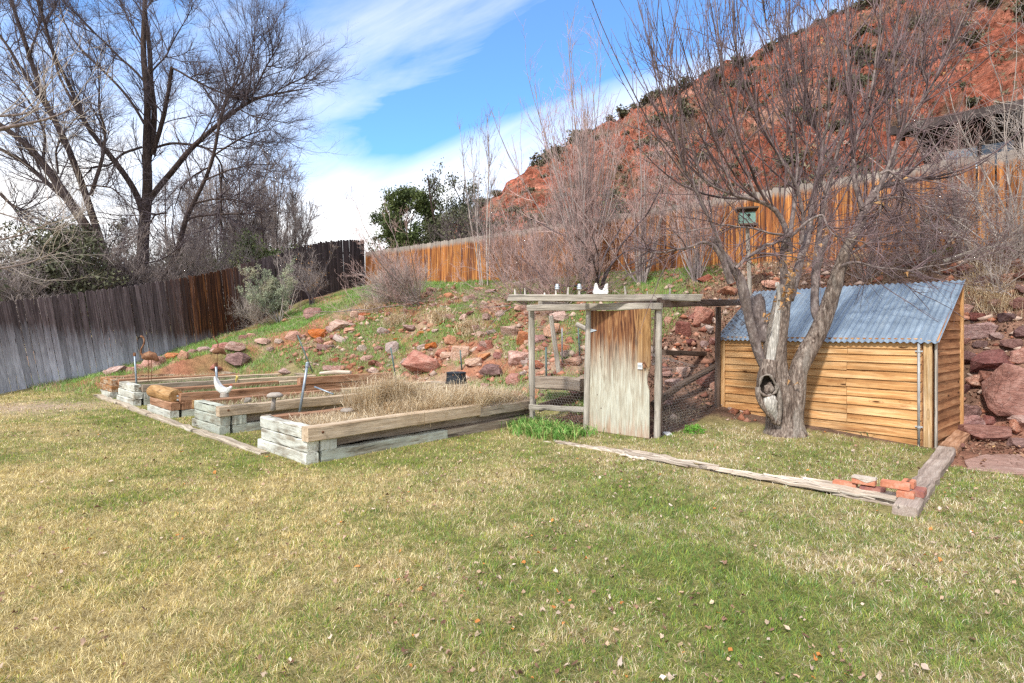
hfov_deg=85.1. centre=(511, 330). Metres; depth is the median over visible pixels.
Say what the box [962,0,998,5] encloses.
juniper shrub
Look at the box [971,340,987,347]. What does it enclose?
rock
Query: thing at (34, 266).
bare shrub
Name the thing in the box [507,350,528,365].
rock
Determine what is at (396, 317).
dry grass clump
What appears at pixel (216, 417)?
raised garden bed
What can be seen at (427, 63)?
sky
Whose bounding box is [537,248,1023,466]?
leaf litter
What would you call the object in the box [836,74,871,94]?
juniper shrub
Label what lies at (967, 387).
rock
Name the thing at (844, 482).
brick
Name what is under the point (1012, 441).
rock
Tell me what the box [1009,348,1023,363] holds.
rock
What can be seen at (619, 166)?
juniper shrub
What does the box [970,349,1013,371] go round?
rock
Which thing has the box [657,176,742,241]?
brush thicket
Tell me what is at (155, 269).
bare shrub
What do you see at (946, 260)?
log
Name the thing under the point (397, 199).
juniper tree
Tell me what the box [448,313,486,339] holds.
dry grass clump
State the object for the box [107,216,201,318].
juniper tree
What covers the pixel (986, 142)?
window
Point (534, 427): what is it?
lily clump
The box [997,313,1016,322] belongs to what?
rock
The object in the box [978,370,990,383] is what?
rock
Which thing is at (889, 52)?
juniper shrub
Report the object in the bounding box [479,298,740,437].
chicken run
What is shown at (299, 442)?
raised garden bed
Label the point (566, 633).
grass
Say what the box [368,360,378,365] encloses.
rock
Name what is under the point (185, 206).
bare tree
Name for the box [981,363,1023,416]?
rock
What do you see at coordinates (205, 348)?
rock
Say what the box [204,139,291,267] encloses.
bare tree
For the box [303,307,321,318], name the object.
rock
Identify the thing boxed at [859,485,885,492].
brick
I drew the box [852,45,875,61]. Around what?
juniper shrub
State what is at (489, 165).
bare sapling
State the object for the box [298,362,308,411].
pipe
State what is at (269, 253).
juniper tree
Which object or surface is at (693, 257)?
bare shrub
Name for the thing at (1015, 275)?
rock
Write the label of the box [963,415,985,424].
rock
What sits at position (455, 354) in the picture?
rock
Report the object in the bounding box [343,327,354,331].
rock
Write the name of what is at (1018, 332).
rock
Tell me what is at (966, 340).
rock
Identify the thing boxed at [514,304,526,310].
rock
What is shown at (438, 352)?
rock
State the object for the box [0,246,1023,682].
ground
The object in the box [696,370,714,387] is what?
rock
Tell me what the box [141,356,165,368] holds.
rock
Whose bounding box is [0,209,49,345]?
bush
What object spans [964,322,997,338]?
rock
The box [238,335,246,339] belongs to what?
rock
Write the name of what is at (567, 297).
peg board
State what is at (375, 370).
rock
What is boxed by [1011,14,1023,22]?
juniper shrub
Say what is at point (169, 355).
rock
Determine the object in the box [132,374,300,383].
bed grass
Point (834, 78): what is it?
juniper shrub
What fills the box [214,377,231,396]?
hen ornament
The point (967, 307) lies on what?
rock
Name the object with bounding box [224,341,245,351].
rock
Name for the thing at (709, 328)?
rock
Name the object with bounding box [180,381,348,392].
bed grass
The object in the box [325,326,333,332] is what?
rock
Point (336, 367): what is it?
rock
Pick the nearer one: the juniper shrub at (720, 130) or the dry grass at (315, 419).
the dry grass at (315, 419)
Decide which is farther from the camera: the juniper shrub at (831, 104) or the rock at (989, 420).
the juniper shrub at (831, 104)
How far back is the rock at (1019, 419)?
7.78 m
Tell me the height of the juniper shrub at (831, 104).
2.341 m
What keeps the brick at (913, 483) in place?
on the brick at (920, 492)
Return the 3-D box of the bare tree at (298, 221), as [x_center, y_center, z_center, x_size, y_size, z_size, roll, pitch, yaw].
[-15.939,-5.949,37.930,5.658,12.346,7.680,0,0,18]
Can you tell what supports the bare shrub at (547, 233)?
on the ground at (206, 362)
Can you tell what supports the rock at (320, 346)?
on the ground at (206, 362)
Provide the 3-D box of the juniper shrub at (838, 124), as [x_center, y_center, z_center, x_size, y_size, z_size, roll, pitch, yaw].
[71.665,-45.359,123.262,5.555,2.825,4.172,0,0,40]
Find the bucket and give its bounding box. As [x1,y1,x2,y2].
[445,371,466,383]
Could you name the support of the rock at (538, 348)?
on the ground at (206, 362)
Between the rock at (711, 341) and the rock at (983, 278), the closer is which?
the rock at (983, 278)
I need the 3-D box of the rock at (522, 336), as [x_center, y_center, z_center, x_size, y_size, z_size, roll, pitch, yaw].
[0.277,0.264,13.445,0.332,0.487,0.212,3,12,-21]
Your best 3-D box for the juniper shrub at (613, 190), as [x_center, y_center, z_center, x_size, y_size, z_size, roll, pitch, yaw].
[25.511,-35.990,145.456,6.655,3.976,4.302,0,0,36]
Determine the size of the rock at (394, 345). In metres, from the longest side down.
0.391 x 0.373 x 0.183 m
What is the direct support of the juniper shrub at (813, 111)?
on the hill
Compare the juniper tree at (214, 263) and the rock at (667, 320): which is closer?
the rock at (667, 320)
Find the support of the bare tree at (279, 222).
on the ground at (206, 362)
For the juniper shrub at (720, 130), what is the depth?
152.60 m
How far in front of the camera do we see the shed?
8.00 m
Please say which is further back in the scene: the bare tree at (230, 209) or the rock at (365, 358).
the bare tree at (230, 209)
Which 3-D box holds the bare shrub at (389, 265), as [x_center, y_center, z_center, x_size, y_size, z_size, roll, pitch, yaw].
[-4.614,-2.338,17.200,4.208,4.515,5.551,0,0,-41]
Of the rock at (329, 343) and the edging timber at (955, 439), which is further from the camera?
the rock at (329, 343)
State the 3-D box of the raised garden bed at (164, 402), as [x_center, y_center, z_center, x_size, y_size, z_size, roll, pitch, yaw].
[-4.857,1.274,11.912,1.467,0.592,4.750,0,0,43]
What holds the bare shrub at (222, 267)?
on the ground at (206, 362)
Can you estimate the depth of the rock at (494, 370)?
12.33 m
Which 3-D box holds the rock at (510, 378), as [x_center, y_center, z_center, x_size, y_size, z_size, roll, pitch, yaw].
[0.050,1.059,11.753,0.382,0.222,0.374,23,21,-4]
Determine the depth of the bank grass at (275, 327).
15.23 m
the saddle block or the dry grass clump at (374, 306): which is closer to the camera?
the saddle block
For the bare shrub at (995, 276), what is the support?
on the ground at (206, 362)
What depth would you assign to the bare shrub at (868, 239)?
10.93 m
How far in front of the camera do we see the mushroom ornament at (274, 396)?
7.97 m
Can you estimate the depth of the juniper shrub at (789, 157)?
109.83 m
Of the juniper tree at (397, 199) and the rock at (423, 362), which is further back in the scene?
the juniper tree at (397, 199)
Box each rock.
[105,366,126,373]
[125,367,137,371]
[136,364,144,369]
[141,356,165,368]
[164,353,178,359]
[177,350,190,359]
[197,346,210,351]
[211,342,226,349]
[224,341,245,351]
[225,352,250,365]
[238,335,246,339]
[244,398,251,402]
[255,338,270,343]
[274,339,283,343]
[278,368,290,374]
[284,331,300,341]
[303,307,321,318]
[308,329,325,338]
[316,343,327,350]
[322,365,332,370]
[323,341,332,344]
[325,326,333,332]
[329,319,349,330]
[331,365,344,369]
[333,334,345,341]
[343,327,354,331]
[350,311,359,317]
[357,345,366,351]
[358,312,370,315]
[358,315,365,321]
[360,355,372,361]
[367,367,378,372]
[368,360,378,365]
[374,346,383,350]
[377,327,388,333]
[385,341,398,352]
[401,350,440,372]
[403,325,415,330]
[417,343,425,350]
[424,342,436,348]
[426,287,436,291]
[435,349,445,356]
[440,352,450,358]
[443,292,453,297]
[444,335,455,343]
[449,346,469,361]
[458,314,467,320]
[464,357,481,366]
[476,331,486,336]
[477,340,492,351]
[477,352,490,359]
[479,341,486,347]
[479,364,502,376]
[482,313,491,319]
[486,329,495,334]
[493,352,502,359]
[501,326,518,335]
[505,373,520,385]
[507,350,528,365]
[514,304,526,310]
[516,331,527,345]
[520,358,528,365]
[527,360,543,368]
[535,335,546,342]
[535,345,544,350]
[543,323,559,336]
[549,311,568,321]
[557,344,567,352]
[560,350,569,357]
[564,356,581,365]
[662,371,673,375]
[663,317,672,324]
[664,378,680,385]
[664,396,672,404]
[675,321,690,336]
[676,367,690,376]
[686,339,696,345]
[693,306,712,326]
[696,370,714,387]
[697,274,712,281]
[700,341,708,347]
[703,325,713,332]
[709,337,714,344]
[719,286,737,295]
[761,280,779,288]
[956,264,975,275]
[957,424,1012,441]
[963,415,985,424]
[964,304,973,312]
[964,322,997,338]
[964,338,971,343]
[964,350,976,363]
[964,384,972,392]
[964,404,981,415]
[965,375,980,386]
[969,312,985,320]
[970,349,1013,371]
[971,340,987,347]
[973,274,998,287]
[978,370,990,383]
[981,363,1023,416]
[983,415,996,424]
[987,299,1000,307]
[989,332,1003,339]
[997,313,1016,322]
[998,273,1014,282]
[1000,339,1023,348]
[1005,437,1023,448]
[1007,415,1023,425]
[1009,297,1023,309]
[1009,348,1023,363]
[1009,419,1023,433]
[1012,326,1023,337]
[1013,271,1023,278]
[1015,284,1023,293]
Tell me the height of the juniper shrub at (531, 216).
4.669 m
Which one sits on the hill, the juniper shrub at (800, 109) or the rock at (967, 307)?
the juniper shrub at (800, 109)
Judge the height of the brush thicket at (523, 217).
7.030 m
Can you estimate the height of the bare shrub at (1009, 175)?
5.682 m
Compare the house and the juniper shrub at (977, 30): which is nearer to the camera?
the house
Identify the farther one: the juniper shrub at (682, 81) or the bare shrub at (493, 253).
the juniper shrub at (682, 81)
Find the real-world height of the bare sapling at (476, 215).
6.492 m
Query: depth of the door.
8.09 m
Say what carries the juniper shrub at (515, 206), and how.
on the hill
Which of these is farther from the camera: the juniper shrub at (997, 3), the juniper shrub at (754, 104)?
the juniper shrub at (754, 104)
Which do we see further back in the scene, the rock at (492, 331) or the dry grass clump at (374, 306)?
the dry grass clump at (374, 306)
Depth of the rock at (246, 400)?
8.37 m
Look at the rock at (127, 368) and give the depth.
14.27 m
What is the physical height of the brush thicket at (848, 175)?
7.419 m
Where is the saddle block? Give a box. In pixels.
[593,283,607,293]
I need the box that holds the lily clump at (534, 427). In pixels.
[500,413,605,441]
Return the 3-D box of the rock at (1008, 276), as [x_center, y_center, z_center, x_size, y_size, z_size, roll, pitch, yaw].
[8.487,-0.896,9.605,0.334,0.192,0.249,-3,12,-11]
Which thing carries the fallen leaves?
on the ground at (206, 362)
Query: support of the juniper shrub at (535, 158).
on the hill
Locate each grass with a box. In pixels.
[0,389,1023,682]
[25,247,1023,425]
[113,372,221,378]
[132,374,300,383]
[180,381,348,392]
[285,406,403,424]
[328,363,439,414]
[340,381,536,424]
[394,375,505,409]
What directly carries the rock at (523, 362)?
on the ground at (206, 362)
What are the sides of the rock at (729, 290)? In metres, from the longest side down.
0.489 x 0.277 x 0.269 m
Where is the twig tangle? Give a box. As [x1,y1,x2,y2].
[178,51,277,133]
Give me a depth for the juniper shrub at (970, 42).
119.10 m
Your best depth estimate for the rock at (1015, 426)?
7.78 m
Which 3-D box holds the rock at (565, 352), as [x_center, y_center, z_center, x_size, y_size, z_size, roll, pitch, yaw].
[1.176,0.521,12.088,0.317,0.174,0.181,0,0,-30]
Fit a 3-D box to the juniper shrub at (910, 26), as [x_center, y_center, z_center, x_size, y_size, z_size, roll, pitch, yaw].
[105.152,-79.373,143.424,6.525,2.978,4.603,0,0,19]
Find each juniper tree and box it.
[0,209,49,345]
[0,221,133,336]
[15,213,140,356]
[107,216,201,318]
[149,248,208,329]
[182,250,247,274]
[204,238,253,278]
[215,228,298,276]
[366,182,438,250]
[410,182,455,243]
[415,157,485,244]
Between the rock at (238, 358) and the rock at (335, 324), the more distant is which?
the rock at (335, 324)
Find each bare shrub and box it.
[0,227,79,357]
[0,252,63,373]
[51,192,154,349]
[82,202,192,343]
[122,213,234,325]
[163,225,267,315]
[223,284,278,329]
[272,243,317,311]
[277,232,338,304]
[284,186,426,325]
[341,249,445,316]
[436,196,599,345]
[462,189,543,282]
[477,157,615,287]
[479,216,643,319]
[487,7,636,283]
[502,162,673,292]
[553,51,687,283]
[655,97,766,281]
[789,154,988,279]
[804,0,1023,261]
[851,132,1023,272]
[869,155,1023,295]
[885,100,1021,258]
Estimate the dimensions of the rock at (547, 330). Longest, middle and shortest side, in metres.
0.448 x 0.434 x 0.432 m
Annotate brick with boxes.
[832,479,857,487]
[851,474,876,486]
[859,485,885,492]
[880,478,910,490]
[896,490,914,498]
[902,478,915,488]
[911,486,926,497]
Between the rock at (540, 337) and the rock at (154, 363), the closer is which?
the rock at (540, 337)
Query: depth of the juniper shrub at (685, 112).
178.06 m
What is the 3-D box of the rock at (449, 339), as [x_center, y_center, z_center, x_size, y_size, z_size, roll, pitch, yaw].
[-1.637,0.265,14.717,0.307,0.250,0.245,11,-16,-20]
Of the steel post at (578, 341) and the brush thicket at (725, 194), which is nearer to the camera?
the steel post at (578, 341)
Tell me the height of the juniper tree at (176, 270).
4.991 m
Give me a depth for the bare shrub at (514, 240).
15.44 m
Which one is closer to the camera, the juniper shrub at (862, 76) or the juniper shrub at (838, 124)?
the juniper shrub at (838, 124)
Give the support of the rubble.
on the ground at (206, 362)
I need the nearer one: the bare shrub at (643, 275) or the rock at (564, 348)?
the rock at (564, 348)
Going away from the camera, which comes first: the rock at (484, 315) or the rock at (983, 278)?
the rock at (983, 278)
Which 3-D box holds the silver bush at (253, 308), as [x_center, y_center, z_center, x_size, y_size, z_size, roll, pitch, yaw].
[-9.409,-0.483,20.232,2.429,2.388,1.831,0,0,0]
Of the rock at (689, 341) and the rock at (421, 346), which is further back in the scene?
the rock at (421, 346)
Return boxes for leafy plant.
[682,424,706,434]
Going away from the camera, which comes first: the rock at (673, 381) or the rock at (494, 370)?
the rock at (673, 381)
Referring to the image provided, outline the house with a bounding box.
[889,99,1022,246]
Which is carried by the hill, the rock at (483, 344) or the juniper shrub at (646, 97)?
the juniper shrub at (646, 97)
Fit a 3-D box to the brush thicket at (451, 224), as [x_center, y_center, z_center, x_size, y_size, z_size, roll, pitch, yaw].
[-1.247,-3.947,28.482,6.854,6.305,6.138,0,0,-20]
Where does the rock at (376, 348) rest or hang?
on the ground at (206, 362)
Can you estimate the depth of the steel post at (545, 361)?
11.30 m
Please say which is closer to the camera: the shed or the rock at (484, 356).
the shed
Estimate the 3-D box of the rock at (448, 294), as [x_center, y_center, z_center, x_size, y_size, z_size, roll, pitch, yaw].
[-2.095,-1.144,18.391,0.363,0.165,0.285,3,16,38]
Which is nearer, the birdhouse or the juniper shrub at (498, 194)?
the birdhouse
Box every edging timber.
[94,394,269,454]
[892,446,955,517]
[939,429,970,454]
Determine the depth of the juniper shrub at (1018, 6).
131.82 m
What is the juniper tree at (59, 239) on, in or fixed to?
on the ground at (206, 362)
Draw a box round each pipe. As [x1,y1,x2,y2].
[133,353,137,383]
[214,362,217,377]
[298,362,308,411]
[314,386,333,394]
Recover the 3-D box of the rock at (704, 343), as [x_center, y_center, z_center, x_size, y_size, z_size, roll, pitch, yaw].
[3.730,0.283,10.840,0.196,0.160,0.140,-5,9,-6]
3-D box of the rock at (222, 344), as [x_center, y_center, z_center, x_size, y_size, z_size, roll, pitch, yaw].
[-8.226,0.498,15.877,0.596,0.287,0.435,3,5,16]
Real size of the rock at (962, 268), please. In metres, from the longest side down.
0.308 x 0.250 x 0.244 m
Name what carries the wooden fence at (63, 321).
on the ground at (206, 362)
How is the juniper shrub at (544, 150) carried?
on the hill
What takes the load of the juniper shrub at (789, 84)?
on the hill
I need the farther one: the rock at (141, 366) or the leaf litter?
the rock at (141, 366)
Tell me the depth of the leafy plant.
8.15 m
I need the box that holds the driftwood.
[319,370,351,374]
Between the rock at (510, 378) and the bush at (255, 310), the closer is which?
the rock at (510, 378)
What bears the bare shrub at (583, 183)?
on the ground at (206, 362)
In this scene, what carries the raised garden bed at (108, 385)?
on the ground at (206, 362)
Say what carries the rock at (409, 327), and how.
on the ground at (206, 362)
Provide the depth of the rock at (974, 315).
9.20 m
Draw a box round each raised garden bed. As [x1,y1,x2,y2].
[99,371,238,397]
[117,373,315,405]
[146,372,392,417]
[192,381,466,434]
[257,396,535,464]
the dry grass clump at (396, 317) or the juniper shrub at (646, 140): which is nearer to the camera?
the dry grass clump at (396, 317)
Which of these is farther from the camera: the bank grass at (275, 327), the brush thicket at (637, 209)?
the brush thicket at (637, 209)
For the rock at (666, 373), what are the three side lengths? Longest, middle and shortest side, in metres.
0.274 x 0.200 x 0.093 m
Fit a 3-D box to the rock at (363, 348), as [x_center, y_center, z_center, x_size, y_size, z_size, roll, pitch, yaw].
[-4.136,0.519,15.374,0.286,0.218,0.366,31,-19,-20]
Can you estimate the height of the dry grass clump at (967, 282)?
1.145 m
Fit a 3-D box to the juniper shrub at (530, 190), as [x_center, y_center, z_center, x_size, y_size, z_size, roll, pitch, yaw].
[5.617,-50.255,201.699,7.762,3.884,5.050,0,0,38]
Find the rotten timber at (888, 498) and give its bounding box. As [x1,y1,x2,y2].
[544,440,925,506]
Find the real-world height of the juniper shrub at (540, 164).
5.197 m
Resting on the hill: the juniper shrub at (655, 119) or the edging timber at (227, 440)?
the juniper shrub at (655, 119)
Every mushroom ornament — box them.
[267,392,282,410]
[340,408,353,413]
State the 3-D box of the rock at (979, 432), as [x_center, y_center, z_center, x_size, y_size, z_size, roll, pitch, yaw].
[6.645,1.469,7.875,0.687,0.270,0.622,3,-6,2]
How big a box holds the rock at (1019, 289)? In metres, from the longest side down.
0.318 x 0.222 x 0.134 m
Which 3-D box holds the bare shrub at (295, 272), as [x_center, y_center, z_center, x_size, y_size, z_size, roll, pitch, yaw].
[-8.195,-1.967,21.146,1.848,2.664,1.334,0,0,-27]
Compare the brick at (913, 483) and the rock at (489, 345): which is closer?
the brick at (913, 483)
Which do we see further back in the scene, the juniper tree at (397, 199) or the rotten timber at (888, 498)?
the juniper tree at (397, 199)
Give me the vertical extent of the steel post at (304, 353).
0.992 m
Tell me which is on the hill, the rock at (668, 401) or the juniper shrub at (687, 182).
the juniper shrub at (687, 182)
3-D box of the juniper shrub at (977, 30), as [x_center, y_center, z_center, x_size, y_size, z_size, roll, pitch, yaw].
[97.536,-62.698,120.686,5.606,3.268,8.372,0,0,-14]
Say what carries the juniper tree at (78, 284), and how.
on the ground at (206, 362)
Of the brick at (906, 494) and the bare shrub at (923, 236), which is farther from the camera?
the bare shrub at (923, 236)
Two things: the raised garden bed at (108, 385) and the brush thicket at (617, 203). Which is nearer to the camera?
the raised garden bed at (108, 385)
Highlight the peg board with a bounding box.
[507,286,702,301]
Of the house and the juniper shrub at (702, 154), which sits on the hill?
the juniper shrub at (702, 154)
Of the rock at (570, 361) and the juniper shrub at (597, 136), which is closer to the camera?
the rock at (570, 361)
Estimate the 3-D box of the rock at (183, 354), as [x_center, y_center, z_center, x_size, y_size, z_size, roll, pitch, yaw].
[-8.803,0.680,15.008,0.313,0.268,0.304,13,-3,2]
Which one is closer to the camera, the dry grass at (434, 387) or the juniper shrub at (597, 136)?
the dry grass at (434, 387)
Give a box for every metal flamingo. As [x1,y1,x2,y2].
[137,335,158,380]
[210,336,225,367]
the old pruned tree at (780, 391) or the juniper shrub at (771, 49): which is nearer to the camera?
the old pruned tree at (780, 391)
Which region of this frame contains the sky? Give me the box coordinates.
[0,0,857,267]
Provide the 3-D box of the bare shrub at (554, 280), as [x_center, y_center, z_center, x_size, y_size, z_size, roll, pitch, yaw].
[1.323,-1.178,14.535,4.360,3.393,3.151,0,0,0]
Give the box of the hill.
[445,0,1023,240]
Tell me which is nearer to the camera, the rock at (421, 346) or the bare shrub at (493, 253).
the rock at (421, 346)
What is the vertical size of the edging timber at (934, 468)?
0.159 m
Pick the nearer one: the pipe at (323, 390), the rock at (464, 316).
the pipe at (323, 390)
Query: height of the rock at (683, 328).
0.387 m
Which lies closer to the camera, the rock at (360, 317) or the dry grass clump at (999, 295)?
the dry grass clump at (999, 295)
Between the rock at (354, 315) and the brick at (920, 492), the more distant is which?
the rock at (354, 315)
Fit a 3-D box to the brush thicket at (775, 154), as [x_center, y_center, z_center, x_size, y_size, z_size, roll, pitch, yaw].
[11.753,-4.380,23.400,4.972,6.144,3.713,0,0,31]
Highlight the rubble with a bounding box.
[274,250,1023,425]
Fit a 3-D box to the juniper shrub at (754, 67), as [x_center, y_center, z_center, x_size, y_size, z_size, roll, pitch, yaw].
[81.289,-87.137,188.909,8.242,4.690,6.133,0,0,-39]
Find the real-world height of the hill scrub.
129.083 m
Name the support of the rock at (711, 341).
on the ground at (206, 362)
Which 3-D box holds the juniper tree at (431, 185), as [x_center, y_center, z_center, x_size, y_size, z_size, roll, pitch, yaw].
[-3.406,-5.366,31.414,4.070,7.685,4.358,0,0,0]
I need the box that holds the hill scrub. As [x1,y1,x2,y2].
[489,0,1023,225]
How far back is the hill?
138.30 m
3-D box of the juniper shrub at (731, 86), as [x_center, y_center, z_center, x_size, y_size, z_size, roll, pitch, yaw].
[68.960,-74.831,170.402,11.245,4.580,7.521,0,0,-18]
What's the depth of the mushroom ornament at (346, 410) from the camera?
7.68 m
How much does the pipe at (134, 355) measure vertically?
0.777 m
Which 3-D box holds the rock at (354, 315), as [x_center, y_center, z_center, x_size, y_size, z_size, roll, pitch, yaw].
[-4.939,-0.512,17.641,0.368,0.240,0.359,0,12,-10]
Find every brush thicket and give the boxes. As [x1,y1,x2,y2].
[426,187,505,242]
[463,190,570,231]
[467,206,554,234]
[539,180,680,235]
[604,191,718,243]
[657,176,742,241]
[712,177,811,241]
[763,151,806,222]
[780,123,903,256]
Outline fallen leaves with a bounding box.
[0,394,1023,682]
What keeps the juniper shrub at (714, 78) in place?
on the hill
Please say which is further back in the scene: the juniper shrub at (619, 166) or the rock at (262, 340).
the juniper shrub at (619, 166)
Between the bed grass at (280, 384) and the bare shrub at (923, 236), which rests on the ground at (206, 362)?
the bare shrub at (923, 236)
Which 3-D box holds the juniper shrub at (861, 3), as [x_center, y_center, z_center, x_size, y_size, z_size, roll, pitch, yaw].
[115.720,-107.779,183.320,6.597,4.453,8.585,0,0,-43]
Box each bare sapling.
[456,108,491,285]
[473,105,508,286]
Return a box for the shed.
[714,279,965,447]
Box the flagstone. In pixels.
[964,454,1023,474]
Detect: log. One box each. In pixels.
[535,376,583,391]
[942,242,1023,263]
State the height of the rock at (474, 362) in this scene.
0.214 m
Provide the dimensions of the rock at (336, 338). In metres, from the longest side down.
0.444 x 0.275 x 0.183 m
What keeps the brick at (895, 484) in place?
on the brick at (906, 494)
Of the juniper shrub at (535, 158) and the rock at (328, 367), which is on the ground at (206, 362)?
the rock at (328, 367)
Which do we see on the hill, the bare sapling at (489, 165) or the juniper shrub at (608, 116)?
the juniper shrub at (608, 116)
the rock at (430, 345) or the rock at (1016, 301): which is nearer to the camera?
the rock at (1016, 301)
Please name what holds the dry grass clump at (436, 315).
on the ground at (206, 362)
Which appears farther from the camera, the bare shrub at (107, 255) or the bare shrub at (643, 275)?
the bare shrub at (107, 255)
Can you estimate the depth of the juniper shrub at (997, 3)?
137.80 m
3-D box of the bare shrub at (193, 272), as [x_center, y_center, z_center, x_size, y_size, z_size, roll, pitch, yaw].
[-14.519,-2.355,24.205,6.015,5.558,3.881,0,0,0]
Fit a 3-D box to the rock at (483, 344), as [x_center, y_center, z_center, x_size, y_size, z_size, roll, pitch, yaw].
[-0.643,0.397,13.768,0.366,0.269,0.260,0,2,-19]
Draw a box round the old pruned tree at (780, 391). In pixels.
[590,0,1023,437]
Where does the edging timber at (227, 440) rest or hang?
on the ground at (206, 362)
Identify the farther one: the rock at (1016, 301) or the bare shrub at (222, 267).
the bare shrub at (222, 267)
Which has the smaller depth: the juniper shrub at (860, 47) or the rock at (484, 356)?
the rock at (484, 356)
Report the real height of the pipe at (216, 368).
0.481 m
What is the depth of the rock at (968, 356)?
8.77 m
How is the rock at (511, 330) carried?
on the ground at (206, 362)
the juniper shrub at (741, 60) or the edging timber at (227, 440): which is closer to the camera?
the edging timber at (227, 440)
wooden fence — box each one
[0,239,364,393]
[365,150,1023,285]
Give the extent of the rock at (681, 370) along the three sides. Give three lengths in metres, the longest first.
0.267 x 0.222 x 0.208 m
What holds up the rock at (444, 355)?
on the ground at (206, 362)
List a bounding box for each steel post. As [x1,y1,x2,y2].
[297,335,312,371]
[390,348,395,374]
[545,347,546,375]
[561,328,562,361]
[577,327,579,355]
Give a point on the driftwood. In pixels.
(332, 372)
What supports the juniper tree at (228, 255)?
on the ground at (206, 362)
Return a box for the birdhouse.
[735,206,758,295]
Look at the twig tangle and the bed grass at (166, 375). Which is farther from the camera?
the twig tangle
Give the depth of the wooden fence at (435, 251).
14.46 m
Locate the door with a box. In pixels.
[589,308,652,437]
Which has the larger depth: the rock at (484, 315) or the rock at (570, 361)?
the rock at (484, 315)
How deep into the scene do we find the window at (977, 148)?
14.13 m
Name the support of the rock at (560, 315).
on the ground at (206, 362)
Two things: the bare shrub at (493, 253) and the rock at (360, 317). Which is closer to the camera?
the rock at (360, 317)
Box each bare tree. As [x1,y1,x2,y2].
[0,9,130,298]
[130,157,226,271]
[152,107,308,262]
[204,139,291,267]
[208,139,329,253]
[213,181,306,251]
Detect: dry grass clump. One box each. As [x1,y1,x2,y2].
[356,300,389,316]
[377,310,410,329]
[422,303,460,326]
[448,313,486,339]
[947,257,1019,302]
[964,274,1023,324]
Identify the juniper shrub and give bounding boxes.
[492,190,501,196]
[504,205,523,212]
[519,187,534,195]
[524,211,540,220]
[529,152,546,160]
[534,155,550,166]
[541,146,552,155]
[547,150,563,156]
[550,143,564,153]
[563,133,589,146]
[589,133,608,140]
[598,185,622,198]
[605,114,615,120]
[614,104,639,120]
[614,164,623,170]
[633,133,651,149]
[637,95,650,105]
[644,89,658,102]
[644,110,678,126]
[677,103,700,117]
[678,72,694,92]
[679,178,698,189]
[697,148,709,161]
[703,70,721,89]
[713,125,726,135]
[721,78,750,89]
[727,55,749,66]
[743,100,769,112]
[745,62,758,76]
[757,44,776,56]
[773,150,806,169]
[780,76,801,91]
[780,105,802,117]
[800,107,820,123]
[822,101,833,108]
[823,75,837,83]
[828,118,844,130]
[836,73,870,90]
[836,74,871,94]
[845,43,871,54]
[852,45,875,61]
[853,0,874,7]
[854,25,873,39]
[857,52,881,67]
[877,49,902,59]
[905,16,931,30]
[944,29,986,45]
[954,34,981,45]
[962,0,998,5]
[964,96,981,106]
[986,0,1004,6]
[1008,0,1023,13]
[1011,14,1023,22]
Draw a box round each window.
[942,142,979,167]
[978,135,1016,163]
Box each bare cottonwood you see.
[0,0,215,322]
[8,0,368,277]
[68,1,323,317]
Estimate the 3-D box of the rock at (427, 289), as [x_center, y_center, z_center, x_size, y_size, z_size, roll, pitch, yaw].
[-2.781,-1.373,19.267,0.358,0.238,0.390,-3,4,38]
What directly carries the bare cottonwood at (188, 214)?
on the ground at (206, 362)
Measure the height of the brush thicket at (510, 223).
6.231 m
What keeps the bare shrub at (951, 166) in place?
on the ground at (206, 362)
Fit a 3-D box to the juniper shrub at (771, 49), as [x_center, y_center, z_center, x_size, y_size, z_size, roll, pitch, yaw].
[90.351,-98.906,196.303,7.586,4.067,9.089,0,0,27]
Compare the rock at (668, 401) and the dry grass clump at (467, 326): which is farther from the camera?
the dry grass clump at (467, 326)
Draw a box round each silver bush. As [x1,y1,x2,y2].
[224,288,268,323]
[234,255,298,322]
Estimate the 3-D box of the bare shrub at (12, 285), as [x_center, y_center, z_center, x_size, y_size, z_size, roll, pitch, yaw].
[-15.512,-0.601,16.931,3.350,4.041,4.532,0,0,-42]
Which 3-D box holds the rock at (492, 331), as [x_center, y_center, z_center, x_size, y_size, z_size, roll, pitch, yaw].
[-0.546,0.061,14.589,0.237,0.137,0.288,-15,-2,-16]
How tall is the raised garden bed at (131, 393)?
0.456 m
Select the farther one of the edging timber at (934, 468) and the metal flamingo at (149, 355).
the metal flamingo at (149, 355)
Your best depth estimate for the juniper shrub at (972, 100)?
104.99 m
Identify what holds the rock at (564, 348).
on the ground at (206, 362)
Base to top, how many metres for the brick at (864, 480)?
0.076 m
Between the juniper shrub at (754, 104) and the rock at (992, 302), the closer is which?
the rock at (992, 302)
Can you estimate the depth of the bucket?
9.46 m
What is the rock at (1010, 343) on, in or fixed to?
on the ground at (206, 362)
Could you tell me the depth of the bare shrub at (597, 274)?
14.20 m
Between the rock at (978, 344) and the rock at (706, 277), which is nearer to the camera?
the rock at (978, 344)
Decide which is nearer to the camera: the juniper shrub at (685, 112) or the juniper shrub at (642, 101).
the juniper shrub at (685, 112)

